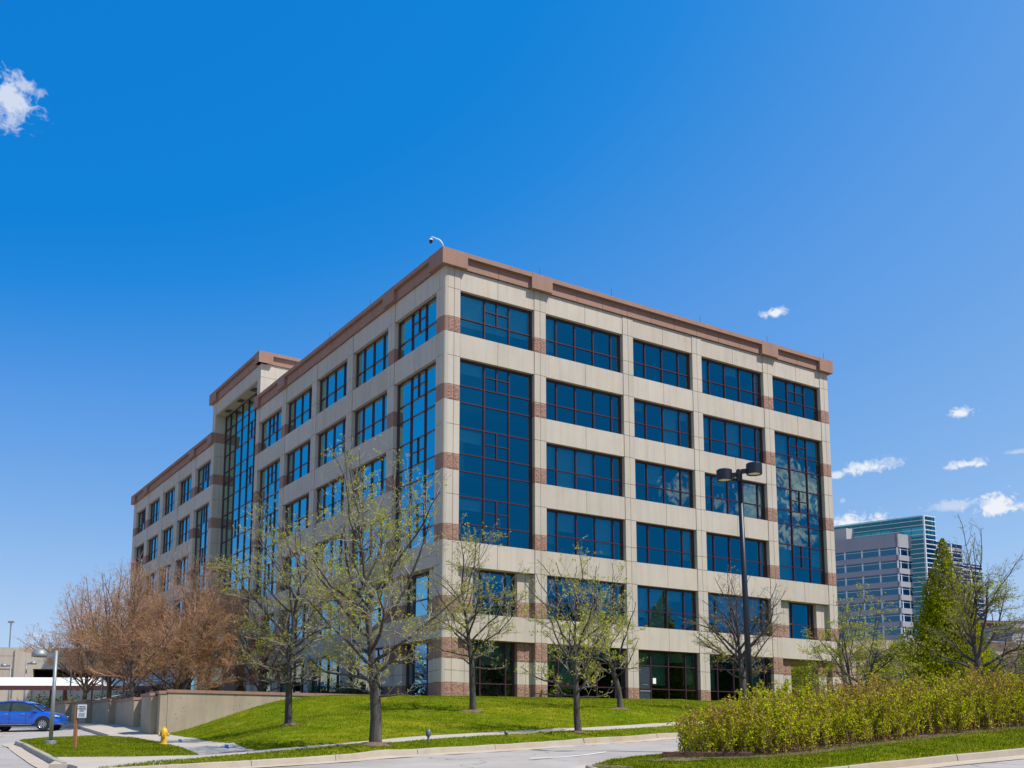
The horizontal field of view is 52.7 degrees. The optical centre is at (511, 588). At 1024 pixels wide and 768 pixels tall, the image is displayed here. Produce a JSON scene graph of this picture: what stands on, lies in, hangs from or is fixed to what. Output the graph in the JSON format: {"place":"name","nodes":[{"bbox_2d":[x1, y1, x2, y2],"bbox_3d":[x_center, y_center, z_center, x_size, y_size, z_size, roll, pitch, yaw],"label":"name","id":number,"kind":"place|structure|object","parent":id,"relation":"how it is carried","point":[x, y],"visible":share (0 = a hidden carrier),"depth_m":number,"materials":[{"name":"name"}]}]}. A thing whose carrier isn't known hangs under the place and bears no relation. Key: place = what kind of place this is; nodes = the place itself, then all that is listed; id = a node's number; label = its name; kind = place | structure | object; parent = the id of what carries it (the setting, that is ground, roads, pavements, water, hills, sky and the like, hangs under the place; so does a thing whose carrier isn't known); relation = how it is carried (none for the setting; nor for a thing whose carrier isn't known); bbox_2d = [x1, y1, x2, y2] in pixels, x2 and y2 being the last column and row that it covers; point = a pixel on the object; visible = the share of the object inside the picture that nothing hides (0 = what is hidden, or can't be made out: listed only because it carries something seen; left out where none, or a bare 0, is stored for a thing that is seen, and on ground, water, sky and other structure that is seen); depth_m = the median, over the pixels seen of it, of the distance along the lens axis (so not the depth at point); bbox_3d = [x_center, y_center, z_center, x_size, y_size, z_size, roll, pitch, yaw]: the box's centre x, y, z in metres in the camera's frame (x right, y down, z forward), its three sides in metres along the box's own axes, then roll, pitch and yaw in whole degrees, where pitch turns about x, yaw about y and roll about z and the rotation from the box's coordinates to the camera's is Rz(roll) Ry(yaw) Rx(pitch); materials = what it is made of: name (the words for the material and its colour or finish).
{"place":"outdoors","nodes":[
{"label":"outdoors","id":0,"kind":"place"},
{"bbox_2d":[19,734,198,757],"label":"lawn island","id":1,"kind":"structure","parent":0,"point":[113,748],"depth_m":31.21,"materials":[{"name":"green plant"}]},
{"bbox_2d":[31,649,57,743],"bbox_3d":[-17.066,3.983,37.822,1.195,3.590,0.620,0,-8,0],"label":"street lamp","id":2,"kind":"object","parent":1,"relation":"on","point":[40,653],"visible":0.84,"depth_m":37.81,"materials":[{"name":"grey metal"}]},
{"bbox_2d":[72,705,86,747],"bbox_3d":[-14.073,4.596,33.678,0.395,1.630,0.124,0,-8,0],"label":"parking sign","id":3,"kind":"object","parent":1,"relation":"on","point":[80,711],"visible":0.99,"depth_m":33.69,"materials":[{"name":"brown wood"}]},
{"bbox_2d":[57,755,202,767],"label":"sidewalk","id":4,"kind":"structure","parent":0,"point":[84,762],"depth_m":26.25,"materials":[{"name":"concrete"}]},
{"bbox_2d":[61,722,253,754],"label":"footpath","id":5,"kind":"structure","parent":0,"point":[199,746],"depth_m":42.22,"materials":[{"name":"concrete"}]},
{"bbox_2d":[174,726,696,765],"bbox_3d":[13.312,5.886,48.550,1.878,4.079,64.117,-8,-11,42],"label":"lawn strip","id":6,"kind":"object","parent":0,"point":[523,740],"visible":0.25,"depth_m":32.72,"materials":[{"name":"green plant"}]},
{"bbox_2d":[271,433,485,742],"bbox_3d":[-4.422,0.032,30.471,5.571,9.354,6.336,7,-11,-41],"label":"budding tree","id":7,"kind":"object","parent":6,"relation":"on","point":[366,616],"visible":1,"depth_m":30.12,"materials":[{"name":"green plant"}]},
{"bbox_2d":[96,725,682,767],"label":"grass","id":8,"kind":"structure","parent":6,"relation":"on","point":[237,755],"depth_m":29.89,"materials":[{"name":"green plant"}]},
{"bbox_2d":[513,535,631,730],"bbox_3d":[2.232,1.700,36.993,4.143,7.177,4.347,-2,-8,12],"label":"budding tree","id":9,"kind":"object","parent":6,"relation":"on","point":[584,626],"visible":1,"depth_m":36.82,"materials":[{"name":"green plant"}]},
{"bbox_2d":[49,709,890,767],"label":"sidewalk","id":10,"kind":"structure","parent":0,"point":[55,764],"depth_m":33.82,"materials":[{"name":"concrete"}]},
{"bbox_2d":[0,727,1023,767],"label":"road","id":11,"kind":"structure","parent":0,"point":[532,758],"depth_m":28.65,"materials":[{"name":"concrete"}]},
{"bbox_2d":[2,743,48,767],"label":"gutter","id":12,"kind":"object","parent":11,"relation":"on","point":[30,758],"visible":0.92,"depth_m":31.14,"materials":[{"name":"concrete"}]},
{"bbox_2d":[0,700,68,730],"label":"parked car","id":13,"kind":"object","parent":11,"relation":"on","point":[13,713],"visible":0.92,"depth_m":54.21,"materials":[{"name":"blue paint"}]},
{"bbox_2d":[15,739,66,763],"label":"kerb","id":14,"kind":"structure","parent":11,"relation":"on","point":[46,757],"depth_m":31.17,"materials":[{"name":"concrete"}]},
{"bbox_2d":[0,677,170,708],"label":"carport","id":15,"kind":"object","parent":11,"relation":"on","point":[22,683],"visible":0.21,"depth_m":76.47,"materials":[{"name":"white metal"}]},
{"bbox_2d":[110,732,682,767],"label":"kerb","id":16,"kind":"structure","parent":11,"relation":"on","point":[310,759],"depth_m":28.99,"materials":[{"name":"concrete"}]},
{"bbox_2d":[233,737,677,767],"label":"gutter","id":17,"kind":"object","parent":11,"relation":"on","point":[447,753],"visible":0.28,"depth_m":30.36,"materials":[{"name":"concrete"}]},
{"bbox_2d":[585,748,1023,767],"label":"kerb","id":18,"kind":"structure","parent":11,"relation":"on","point":[947,758],"depth_m":25.77,"materials":[{"name":"concrete"}]},
{"bbox_2d":[897,755,1023,767],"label":"gutter","id":19,"kind":"object","parent":11,"relation":"on","point":[934,765],"visible":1,"depth_m":25.78,"materials":[{"name":"concrete"}]},
{"bbox_2d":[0,0,1023,647],"label":"sky","id":20,"kind":"structure","parent":0,"point":[190,189],"materials":[{"name":"blue"}]},
{"bbox_2d":[157,640,1022,755],"bbox_3d":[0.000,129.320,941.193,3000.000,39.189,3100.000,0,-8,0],"label":"ground","id":21,"kind":"structure","parent":0,"point":[854,669],"depth_m":122.03,"materials":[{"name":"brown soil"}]},
{"bbox_2d":[0,647,135,703],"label":"parking garage","id":22,"kind":"structure","parent":21,"relation":"on","point":[16,658],"depth_m":111.55,"materials":[{"name":"concrete"}]},
{"bbox_2d":[15,581,137,699],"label":"russet tree","id":23,"kind":"object","parent":21,"relation":"on","point":[85,686],"visible":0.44,"depth_m":65.42,"materials":[{"name":"brown plant"}]},
{"bbox_2d":[55,697,141,726],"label":"retaining wall","id":24,"kind":"structure","parent":21,"relation":"on","point":[126,711],"depth_m":57.22,"materials":[{"name":"concrete"}]},
{"bbox_2d":[50,564,173,697],"bbox_3d":[-23.411,3.073,60.846,7.376,9.738,7.268,0,-8,0],"label":"russet tree","id":25,"kind":"object","parent":21,"relation":"on","point":[108,680],"visible":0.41,"depth_m":60.76,"materials":[{"name":"brown plant"}]},
{"bbox_2d":[74,558,201,697],"bbox_3d":[-20.855,2.876,57.254,6.618,9.449,6.346,0,-8,0],"label":"russet tree","id":26,"kind":"object","parent":21,"relation":"on","point":[134,636],"visible":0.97,"depth_m":56.76,"materials":[{"name":"brown plant"}]},
{"bbox_2d":[140,689,364,733],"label":"retaining wall","id":27,"kind":"structure","parent":21,"relation":"on","point":[172,710],"depth_m":49.38,"materials":[{"name":"concrete"}]},
{"bbox_2d":[211,591,321,691],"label":"russet tree","id":28,"kind":"object","parent":21,"relation":"on","point":[242,670],"visible":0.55,"depth_m":61.78,"materials":[{"name":"brown plant"}]},
{"bbox_2d":[127,246,840,702],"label":"office building","id":29,"kind":"structure","parent":21,"relation":"on","point":[545,420],"depth_m":66.86,"materials":[{"name":"concrete"}]},
{"bbox_2d":[178,515,189,544],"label":"window","id":30,"kind":"structure","parent":29,"relation":"in","point":[184,524],"depth_m":101.33,"materials":[{"name":"blue glass"}]},
{"bbox_2d":[180,475,191,505],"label":"window","id":31,"kind":"structure","parent":29,"relation":"in","point":[186,484],"depth_m":101.92,"materials":[{"name":"blue glass"}]},
{"bbox_2d":[193,503,208,590],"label":"window","id":32,"kind":"structure","parent":29,"relation":"in","point":[201,536],"depth_m":96.01,"materials":[{"name":"blue glass"}]},
{"bbox_2d":[197,461,210,493],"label":"window","id":33,"kind":"structure","parent":29,"relation":"in","point":[204,472],"depth_m":96.97,"materials":[{"name":"blue glass"}]},
{"bbox_2d":[219,393,256,600],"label":"window","id":34,"kind":"structure","parent":29,"relation":"in","point":[240,426],"depth_m":90.19,"materials":[{"name":"blue glass"}]},
{"bbox_2d":[256,459,279,597],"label":"window","id":35,"kind":"structure","parent":29,"relation":"in","point":[270,475],"depth_m":81.08,"materials":[{"name":"blue glass"}]},
{"bbox_2d":[261,409,281,451],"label":"window","id":36,"kind":"structure","parent":29,"relation":"in","point":[271,428],"depth_m":82.20,"materials":[{"name":"blue glass"}]},
{"bbox_2d":[280,661,303,692],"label":"window","id":37,"kind":"structure","parent":29,"relation":"in","point":[295,689],"depth_m":73.69,"materials":[{"name":"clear glass"}]},
{"bbox_2d":[285,494,308,536],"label":"window","id":38,"kind":"structure","parent":29,"relation":"in","point":[301,506],"depth_m":76.02,"materials":[{"name":"blue glass"}]},
{"bbox_2d":[287,440,310,484],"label":"window","id":39,"kind":"structure","parent":29,"relation":"in","point":[298,460],"depth_m":76.60,"materials":[{"name":"blue glass"}]},
{"bbox_2d":[288,387,311,433],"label":"window","id":40,"kind":"structure","parent":29,"relation":"in","point":[300,408],"depth_m":77.18,"materials":[{"name":"blue glass"}]},
{"bbox_2d":[312,655,340,693],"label":"window","id":41,"kind":"structure","parent":29,"relation":"in","point":[337,677],"depth_m":69.10,"materials":[{"name":"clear glass"}]},
{"bbox_2d":[315,535,342,579],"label":"window","id":42,"kind":"structure","parent":29,"relation":"in","point":[339,541],"depth_m":70.00,"materials":[{"name":"blue glass"}]},
{"bbox_2d":[316,476,343,523],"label":"window","id":43,"kind":"structure","parent":29,"relation":"in","point":[328,500],"depth_m":71.00,"materials":[{"name":"blue glass"}]},
{"bbox_2d":[318,418,345,467],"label":"window","id":44,"kind":"structure","parent":29,"relation":"in","point":[330,436],"depth_m":71.61,"materials":[{"name":"blue glass"}]},
{"bbox_2d":[319,361,346,412],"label":"window","id":45,"kind":"structure","parent":29,"relation":"in","point":[333,387],"depth_m":72.10,"materials":[{"name":"blue glass"}]},
{"bbox_2d":[349,648,381,694],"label":"window","id":46,"kind":"structure","parent":29,"relation":"in","point":[377,652],"depth_m":64.55,"materials":[{"name":"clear glass"}]},
{"bbox_2d":[352,518,384,567],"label":"window","id":47,"kind":"structure","parent":29,"relation":"in","point":[358,553],"depth_m":65.54,"materials":[{"name":"blue glass"}]},
{"bbox_2d":[353,454,385,505],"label":"window","id":48,"kind":"structure","parent":29,"relation":"in","point":[378,464],"depth_m":65.39,"materials":[{"name":"blue glass"}]},
{"bbox_2d":[355,392,386,446],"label":"window","id":49,"kind":"structure","parent":29,"relation":"in","point":[370,420],"depth_m":66.36,"materials":[{"name":"blue glass"}]},
{"bbox_2d":[356,331,387,387],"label":"window","id":50,"kind":"structure","parent":29,"relation":"in","point":[373,359],"depth_m":66.93,"materials":[{"name":"blue glass"}]},
{"bbox_2d":[395,362,435,551],"bbox_3d":[-5.499,-7.520,60.413,0.152,10.600,5.290,5,-10,-33],"label":"window","id":51,"kind":"structure","parent":29,"relation":"in","point":[416,395],"depth_m":60.61,"materials":[{"name":"blue glass"}]},
{"bbox_2d":[398,296,436,359],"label":"window","id":52,"kind":"structure","parent":29,"relation":"in","point":[419,327],"depth_m":61.79,"materials":[{"name":"blue glass"}]},
{"bbox_2d":[406,642,428,695],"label":"window","id":53,"kind":"structure","parent":29,"relation":"in","point":[418,673],"depth_m":59.06,"materials":[{"name":"blue glass"}]},
{"bbox_2d":[407,571,428,617],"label":"window","id":54,"kind":"structure","parent":29,"relation":"in","point":[415,608],"depth_m":59.77,"materials":[{"name":"blue glass"}]},
{"bbox_2d":[472,640,514,696],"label":"window","id":55,"kind":"structure","parent":29,"relation":"in","point":[501,682],"depth_m":58.17,"materials":[{"name":"black glass"}]},
{"bbox_2d":[475,569,514,616],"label":"window","id":56,"kind":"structure","parent":29,"relation":"in","point":[499,576],"depth_m":59.18,"materials":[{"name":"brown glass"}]},
{"bbox_2d":[460,292,531,350],"bbox_3d":[-1.031,-15.562,60.712,5.120,2.600,0.312,5,-10,-33],"label":"window","id":57,"kind":"structure","parent":29,"relation":"in","point":[484,317],"depth_m":60.85,"materials":[{"name":"blue glass"}]},
{"bbox_2d":[459,359,532,549],"bbox_3d":[-1.031,-7.646,59.554,5.120,10.600,0.312,5,-10,-33],"label":"window","id":58,"kind":"structure","parent":29,"relation":"in","point":[464,436],"depth_m":59.57,"materials":[{"name":"blue glass"}]},
{"bbox_2d":[546,316,620,372],"bbox_3d":[4.302,-15.057,64.160,5.960,2.600,0.312,5,-10,-33],"label":"window","id":59,"kind":"structure","parent":29,"relation":"in","point":[549,324],"depth_m":63.80,"materials":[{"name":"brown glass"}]},
{"bbox_2d":[546,379,621,433],"bbox_3d":[4.346,-11.109,63.515,5.960,2.600,0.152,5,-10,-33],"label":"window","id":60,"kind":"structure","parent":29,"relation":"in","point":[574,387],"depth_m":63.81,"materials":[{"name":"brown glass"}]},
{"bbox_2d":[546,443,622,496],"bbox_3d":[4.302,-7.142,63.002,5.960,2.600,0.312,5,-10,-33],"label":"window","id":61,"kind":"structure","parent":29,"relation":"in","point":[565,464],"depth_m":62.67,"materials":[{"name":"blue glass"}]},
{"bbox_2d":[547,509,623,560],"bbox_3d":[4.302,-3.184,62.423,5.960,2.600,0.312,5,-10,-33],"label":"window","id":62,"kind":"structure","parent":29,"relation":"in","point":[563,523],"depth_m":62.75,"materials":[{"name":"blue glass"}]},
{"bbox_2d":[547,576,624,624],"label":"window","id":63,"kind":"structure","parent":29,"relation":"in","point":[604,586],"depth_m":62.73,"materials":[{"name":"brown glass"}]},
{"bbox_2d":[547,644,625,698],"bbox_3d":[4.345,5.232,61.125,5.960,3.630,0.152,5,-10,-33],"label":"window","id":64,"kind":"structure","parent":29,"relation":"in","point":[603,685],"depth_m":61.26,"materials":[{"name":"black glass"}]},
{"bbox_2d":[639,666,650,698],"bbox_3d":[8.156,5.787,63.537,0.980,2.070,0.090,5,-10,-33],"label":"door","id":65,"kind":"structure","parent":29,"relation":"in","point":[644,676],"depth_m":63.52,"materials":[{"name":"grey glass"}]},
{"bbox_2d":[633,339,689,389],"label":"window","id":66,"kind":"structure","parent":29,"relation":"in","point":[677,373],"depth_m":67.71,"materials":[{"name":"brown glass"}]},
{"bbox_2d":[634,399,691,448],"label":"window","id":67,"kind":"structure","parent":29,"relation":"in","point":[667,427],"depth_m":67.57,"materials":[{"name":"blue glass"}]},
{"bbox_2d":[635,460,692,507],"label":"window","id":68,"kind":"structure","parent":29,"relation":"in","point":[652,475],"depth_m":66.47,"materials":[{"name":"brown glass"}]},
{"bbox_2d":[636,522,694,568],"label":"window","id":69,"kind":"structure","parent":29,"relation":"in","point":[684,552],"depth_m":66.62,"materials":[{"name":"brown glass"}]},
{"bbox_2d":[637,585,695,630],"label":"window","id":70,"kind":"structure","parent":29,"relation":"in","point":[654,595],"depth_m":65.17,"materials":[{"name":"blue glass"}]},
{"bbox_2d":[638,650,697,699],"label":"window","id":71,"kind":"structure","parent":29,"relation":"in","point":[675,673],"depth_m":64.83,"materials":[{"name":"black glass"}]},
{"bbox_2d":[701,358,760,406],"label":"window","id":72,"kind":"structure","parent":29,"relation":"in","point":[724,371],"depth_m":71.29,"materials":[{"name":"blue glass"}]},
{"bbox_2d":[703,415,762,462],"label":"window","id":73,"kind":"structure","parent":29,"relation":"in","point":[730,436],"depth_m":70.67,"materials":[{"name":"blue glass"}]},
{"bbox_2d":[705,473,764,519],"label":"window","id":74,"kind":"structure","parent":29,"relation":"in","point":[749,504],"depth_m":70.77,"materials":[{"name":"blue glass"}]},
{"bbox_2d":[706,532,766,577],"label":"window","id":75,"kind":"structure","parent":29,"relation":"in","point":[759,562],"depth_m":69.85,"materials":[{"name":"blue glass"}]},
{"bbox_2d":[708,593,769,635],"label":"window","id":76,"kind":"structure","parent":29,"relation":"in","point":[717,596],"depth_m":68.46,"materials":[{"name":"blue glass"}]},
{"bbox_2d":[710,654,771,701],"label":"window","id":77,"kind":"structure","parent":29,"relation":"in","point":[722,684],"depth_m":67.52,"materials":[{"name":"black glass"}]},
{"bbox_2d":[772,377,817,420],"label":"window","id":78,"kind":"structure","parent":29,"relation":"in","point":[790,389],"depth_m":74.70,"materials":[{"name":"blue glass"}]},
{"bbox_2d":[774,431,825,584],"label":"window","id":79,"kind":"structure","parent":29,"relation":"in","point":[808,448],"depth_m":73.36,"materials":[{"name":"blue glass"}]},
{"bbox_2d":[788,602,813,639],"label":"window","id":80,"kind":"structure","parent":29,"relation":"in","point":[808,613],"depth_m":72.88,"materials":[{"name":"blue glass"}]},
{"bbox_2d":[834,515,984,640],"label":"office building","id":81,"kind":"structure","parent":21,"relation":"on","point":[892,559],"depth_m":308.06,"materials":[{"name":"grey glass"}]},
{"bbox_2d":[835,547,910,560],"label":"window","id":82,"kind":"structure","parent":81,"relation":"in","point":[894,550],"depth_m":309.46,"materials":[{"name":"blue glass"}]},
{"bbox_2d":[836,560,910,573],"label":"window","id":83,"kind":"structure","parent":81,"relation":"in","point":[896,563],"depth_m":308.85,"materials":[{"name":"blue glass"}]},
{"bbox_2d":[836,573,911,586],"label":"window","id":84,"kind":"structure","parent":81,"relation":"in","point":[888,577],"depth_m":308.25,"materials":[{"name":"blue glass"}]},
{"bbox_2d":[837,587,912,598],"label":"window","id":85,"kind":"structure","parent":81,"relation":"in","point":[891,590],"depth_m":307.27,"materials":[{"name":"blue glass"}]},
{"bbox_2d":[838,600,913,611],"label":"window","id":86,"kind":"structure","parent":81,"relation":"in","point":[906,604],"depth_m":306.15,"materials":[{"name":"blue glass"}]},
{"bbox_2d":[838,613,914,624],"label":"window","id":87,"kind":"structure","parent":81,"relation":"in","point":[893,617],"depth_m":305.18,"materials":[{"name":"blue glass"}]},
{"bbox_2d":[840,627,914,637],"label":"window","id":88,"kind":"structure","parent":81,"relation":"in","point":[897,630],"depth_m":304.59,"materials":[{"name":"glass"}]},
{"bbox_2d":[842,642,1023,661],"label":"stone terrace wall","id":89,"kind":"structure","parent":21,"relation":"on","point":[997,648],"depth_m":122.10,"materials":[{"name":"grey stone"}]},
{"bbox_2d":[980,624,1023,642],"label":"office building","id":90,"kind":"structure","parent":21,"relation":"on","point":[987,631],"depth_m":142.16,"materials":[{"name":"grey glass"}]},
{"bbox_2d":[169,674,1021,749],"bbox_3d":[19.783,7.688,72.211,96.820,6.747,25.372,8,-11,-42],"label":"lawn","id":91,"kind":"structure","parent":0,"point":[312,731],"depth_m":42.81,"materials":[{"name":"green plant"}]},
{"bbox_2d":[205,486,361,723],"bbox_3d":[-8.114,0.655,38.312,6.278,9.030,5.423,0,-8,0],"label":"budding tree","id":92,"kind":"object","parent":91,"relation":"on","point":[290,655],"visible":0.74,"depth_m":37.76,"materials":[{"name":"green plant"}]},
{"bbox_2d":[409,513,536,709],"bbox_3d":[-1.996,1.115,44.327,5.639,8.554,5.192,8,-12,-44],"label":"budding tree","id":93,"kind":"object","parent":91,"relation":"on","point":[472,667],"visible":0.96,"depth_m":44.08,"materials":[{"name":"green plant"}]},
{"bbox_2d":[570,560,646,707],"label":"budding tree","id":94,"kind":"object","parent":91,"relation":"on","point":[610,661],"visible":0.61,"depth_m":46.99,"materials":[{"name":"green plant"}]},
{"bbox_2d":[679,561,791,701],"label":"bare tree","id":95,"kind":"object","parent":91,"relation":"on","point":[739,661],"visible":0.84,"depth_m":50.19,"materials":[{"name":"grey plant"}]},
{"bbox_2d":[798,583,928,695],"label":"budding tree","id":96,"kind":"object","parent":91,"relation":"on","point":[860,649],"visible":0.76,"depth_m":52.72,"materials":[{"name":"green plant"}]},
{"bbox_2d":[892,538,1010,701],"bbox_3d":[25.438,1.815,60.590,6.755,9.794,6.179,0,-8,0],"label":"arborvitae","id":97,"kind":"object","parent":91,"relation":"on","point":[931,611],"visible":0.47,"depth_m":59.86,"materials":[{"name":"green plant"}]},
{"bbox_2d":[917,515,1023,685],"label":"bare tree","id":98,"kind":"object","parent":91,"relation":"on","point":[964,605],"visible":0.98,"depth_m":48.17,"materials":[{"name":"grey plant"}]},
{"bbox_2d":[592,723,1023,767],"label":"lawn island","id":99,"kind":"structure","parent":0,"point":[920,753],"depth_m":26.39,"materials":[{"name":"green plant"}]},
{"bbox_2d":[662,752,751,757],"bbox_3d":[4.971,4.264,26.353,2.250,0.210,0.170,-1,-8,8],"label":"timber edging","id":100,"kind":"object","parent":99,"relation":"on","point":[694,754],"visible":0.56,"depth_m":26.28,"materials":[{"name":"brown wood"}]},
{"bbox_2d":[657,722,1023,758],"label":"mulch bed","id":101,"kind":"object","parent":99,"relation":"on","point":[925,734],"visible":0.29,"depth_m":28.36,"materials":[{"name":"brown soil"}]},
{"bbox_2d":[716,462,761,705],"bbox_3d":[6.800,0.510,30.366,1.382,8.517,0.472,-4,-9,28],"label":"street lamp","id":102,"kind":"object","parent":101,"relation":"on","point":[728,475],"visible":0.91,"depth_m":30.51,"materials":[{"name":"black metal"}]},
{"bbox_2d":[666,663,1023,754],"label":"hedge","id":103,"kind":"object","parent":101,"relation":"on","point":[842,715],"visible":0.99,"depth_m":28.66,"materials":[{"name":"green plant"}]},
{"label":"planting bed","id":104,"kind":"structure","parent":0,"visible":0},
{"bbox_2d":[91,539,258,691],"bbox_3d":[-19.296,2.005,60.221,8.982,10.129,8.810,0,-8,0],"label":"russet tree","id":105,"kind":"object","parent":104,"relation":"on","point":[203,647],"visible":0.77,"depth_m":59.72,"materials":[{"name":"brown plant"}]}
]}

